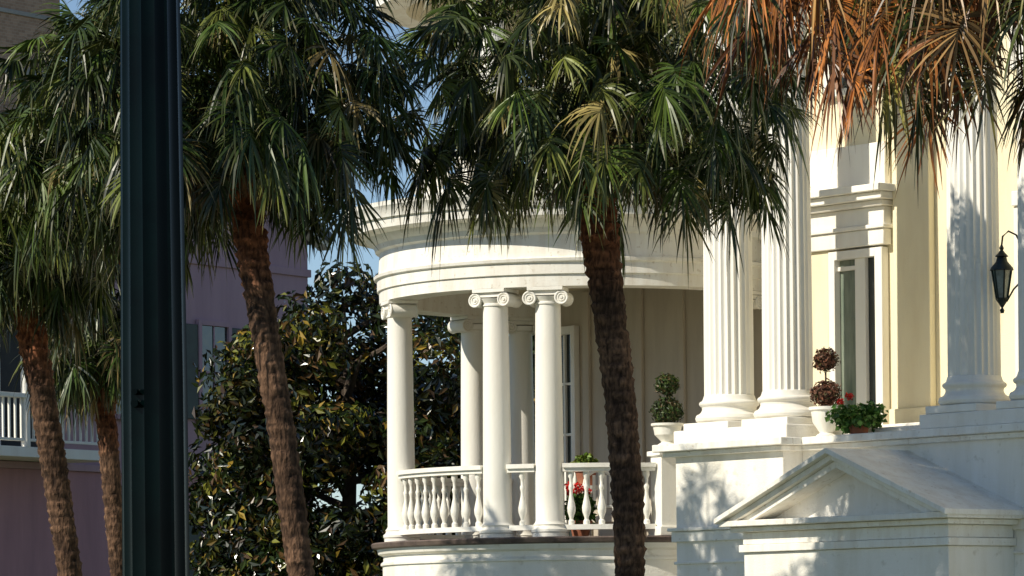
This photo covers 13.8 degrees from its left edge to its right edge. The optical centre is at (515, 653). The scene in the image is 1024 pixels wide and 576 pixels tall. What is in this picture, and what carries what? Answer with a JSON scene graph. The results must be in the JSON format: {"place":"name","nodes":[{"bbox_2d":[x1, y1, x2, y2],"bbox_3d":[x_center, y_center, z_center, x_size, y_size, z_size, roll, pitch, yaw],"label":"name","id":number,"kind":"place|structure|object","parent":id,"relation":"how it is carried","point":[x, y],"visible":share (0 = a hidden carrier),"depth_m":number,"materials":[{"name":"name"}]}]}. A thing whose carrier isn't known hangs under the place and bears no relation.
{"place":"outdoors","nodes":[
{"label":"outdoors","id":0,"kind":"place"},
{"bbox_2d":[120,0,189,575],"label":"street lamp","id":1,"kind":"object","parent":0,"point":[155,479],"visible":1,"depth_m":8.94,"materials":[{"name":"metal"}]},
{"bbox_2d":[60,0,526,510],"label":"sky","id":2,"kind":"structure","parent":0,"point":[313,265],"materials":[{"name":"blue"}]},
{"bbox_2d":[570,452,599,485],"bbox_3d":[0.998,-2.634,60.599,0.380,0.488,0.424,-1,0,44],"label":"potted fern","id":3,"kind":"object","parent":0,"point":[586,457],"visible":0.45,"depth_m":60.50,"materials":[{"name":"green plant"}]},
{"label":"ground","id":4,"kind":"structure","parent":0,"visible":0},
{"bbox_2d":[0,76,120,575],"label":"palm tree","id":5,"kind":"object","parent":4,"relation":"on","point":[55,311],"visible":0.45,"depth_m":53.84,"materials":[{"name":"green plant"}]},
{"bbox_2d":[0,255,121,575],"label":"palm tree","id":6,"kind":"object","parent":4,"relation":"on","point":[97,389],"visible":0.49,"depth_m":59.73,"materials":[{"name":"green plant"}]},
{"bbox_2d":[0,0,238,313],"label":"palm tree","id":7,"kind":"object","parent":4,"relation":"on","point":[33,175],"visible":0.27,"depth_m":51.37,"materials":[{"name":"green plant"}]},
{"bbox_2d":[0,468,310,575],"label":"wall","id":8,"kind":"structure","parent":4,"relation":"on","point":[27,548],"depth_m":76.40,"materials":[{"name":"purple paint"}]},
{"bbox_2d":[5,126,307,472],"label":"walls","id":9,"kind":"structure","parent":4,"relation":"on","point":[222,299],"depth_m":81.13,"materials":[{"name":"purple paint"}]},
{"bbox_2d":[0,320,36,446],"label":"balcony door glass","id":10,"kind":"object","parent":9,"relation":"in","point":[7,369],"depth_m":75.75,"materials":[{"name":"grey glass"}]},
{"bbox_2d":[0,292,112,462],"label":"balcony","id":11,"kind":"structure","parent":9,"relation":"attached to","point":[25,451],"depth_m":74.47,"materials":[{"name":"white paint"}]},
{"bbox_2d":[116,399,120,413],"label":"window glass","id":12,"kind":"object","parent":9,"relation":"in","point":[118,408],"depth_m":78.37,"materials":[{"name":"grey glass"}]},
{"bbox_2d":[0,255,310,477],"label":"string courses","id":13,"kind":"object","parent":9,"relation":"attached to","point":[96,468],"visible":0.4,"depth_m":80.17,"materials":[{"name":"purple paint"}]},
{"bbox_2d":[189,514,200,575],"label":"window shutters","id":14,"kind":"object","parent":9,"relation":"attached to","point":[193,537],"depth_m":80.14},
{"bbox_2d":[63,107,331,244],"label":"roof","id":15,"kind":"structure","parent":9,"relation":"on","point":[330,234],"depth_m":83.51,"materials":[{"name":"stone"}]},
{"bbox_2d":[0,0,59,116],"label":"chimney","id":16,"kind":"object","parent":15,"relation":"on","point":[16,29],"depth_m":76.71,"materials":[{"name":"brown brick"}]},
{"bbox_2d":[0,7,59,79],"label":"chimney bands","id":17,"kind":"object","parent":16,"relation":"attached to","point":[20,13],"visible":0.09,"depth_m":76.80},
{"bbox_2d":[196,319,231,424],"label":"window frame","id":18,"kind":"object","parent":9,"relation":"in","point":[201,322],"visible":0.38,"depth_m":80.43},
{"bbox_2d":[202,325,226,412],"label":"window glass","id":19,"kind":"object","parent":18,"relation":"in","point":[207,336],"visible":0.43,"depth_m":80.74,"materials":[{"name":"grey glass"}]},
{"bbox_2d":[186,323,241,418],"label":"window shutters","id":20,"kind":"object","parent":9,"relation":"attached to","point":[192,357],"depth_m":80.19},
{"bbox_2d":[296,220,329,250],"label":"bargeboard","id":21,"kind":"object","parent":9,"relation":"attached to","point":[316,245],"visible":0.14,"depth_m":83.55,"materials":[{"name":"white paint"}]},
{"bbox_2d":[27,0,444,575],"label":"palm tree","id":22,"kind":"object","parent":4,"relation":"on","point":[244,165],"visible":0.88,"depth_m":47.37,"materials":[{"name":"green plant"}]},
{"bbox_2d":[188,259,534,575],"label":"magnolia tree","id":23,"kind":"object","parent":4,"relation":"on","point":[342,442],"visible":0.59,"depth_m":69.30,"materials":[{"name":"green plant"}]},
{"bbox_2d":[320,315,534,574],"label":"background trees","id":24,"kind":"object","parent":4,"relation":"on","point":[456,344],"depth_m":96.65,"materials":[{"name":"green plant"}]},
{"bbox_2d":[361,0,824,575],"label":"palm tree","id":25,"kind":"object","parent":4,"relation":"on","point":[599,142],"visible":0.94,"depth_m":49.00,"materials":[{"name":"green plant"}]},
{"bbox_2d":[342,0,1023,575],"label":"mansion","id":26,"kind":"structure","parent":4,"relation":"on","point":[882,288],"depth_m":57.30,"materials":[{"name":"beige paint"}]},
{"bbox_2d":[564,481,597,535],"bbox_3d":[0.902,-1.996,58.889,0.505,0.793,0.487,-1,0,0],"label":"geranium plant","id":27,"kind":"object","parent":26,"relation":"on","point":[578,518],"visible":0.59,"depth_m":58.81,"materials":[{"name":"green plant"}]},
{"bbox_2d":[582,471,612,535],"bbox_3d":[1.226,-2.100,59.329,0.490,0.995,0.485,-1,0,-10],"label":"porch chair","id":28,"kind":"object","parent":26,"relation":"on","point":[609,506],"visible":0.32,"depth_m":59.52,"materials":[{"name":"white paint"}]},
{"bbox_2d":[649,372,684,444],"bbox_3d":[2.097,-3.362,58.405,0.518,1.030,0.498,-1,0,0],"label":"topiary plant","id":29,"kind":"object","parent":26,"relation":"on","point":[666,410],"visible":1,"depth_m":58.27,"materials":[{"name":"green plant"}]},
{"bbox_2d":[809,347,841,435],"bbox_3d":[4.059,-3.411,55.321,0.454,1.189,0.455,-1,0,0],"label":"topiary plant","id":30,"kind":"object","parent":26,"relation":"on","point":[825,360],"visible":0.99,"depth_m":55.22,"materials":[{"name":"brown plant"}]},
{"bbox_2d":[835,0,872,89],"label":"upper window glass","id":31,"kind":"structure","parent":26,"relation":"in","point":[843,80],"depth_m":58.16,"materials":[{"name":"grey glass"}]},
{"bbox_2d":[824,392,888,433],"bbox_3d":[4.410,-3.097,54.722,0.830,0.566,0.774,-1,0,0],"label":"geranium plant","id":32,"kind":"object","parent":26,"relation":"on","point":[856,419],"visible":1,"depth_m":54.61,"materials":[{"name":"green plant"}]},
{"bbox_2d":[823,9,1016,97],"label":"upper window frames","id":33,"kind":"structure","parent":26,"relation":"in","point":[824,79],"depth_m":58.05,"materials":[{"name":"white paint"}]},
{"bbox_2d":[990,230,1017,312],"bbox_3d":[6.156,-4.767,52.883,0.312,1.029,0.510,-1,0,-40],"label":"wall lantern","id":34,"kind":"object","parent":26,"relation":"attached to","point":[1001,269],"depth_m":52.90,"materials":[{"name":"brown metal"}]},
{"bbox_2d":[1011,191,1018,387],"bbox_3d":[6.943,-4.523,55.244,0.157,3.100,1.100,-1,0,-40],"label":"side window frame","id":35,"kind":"structure","parent":26,"relation":"in","point":[1013,193],"depth_m":55.60,"materials":[{"name":"white paint"}]},
{"bbox_2d":[662,0,1023,198],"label":"palm tree","id":36,"kind":"object","parent":4,"relation":"on","point":[892,37],"visible":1,"depth_m":27.37,"materials":[{"name":"brown plant"}]}
]}

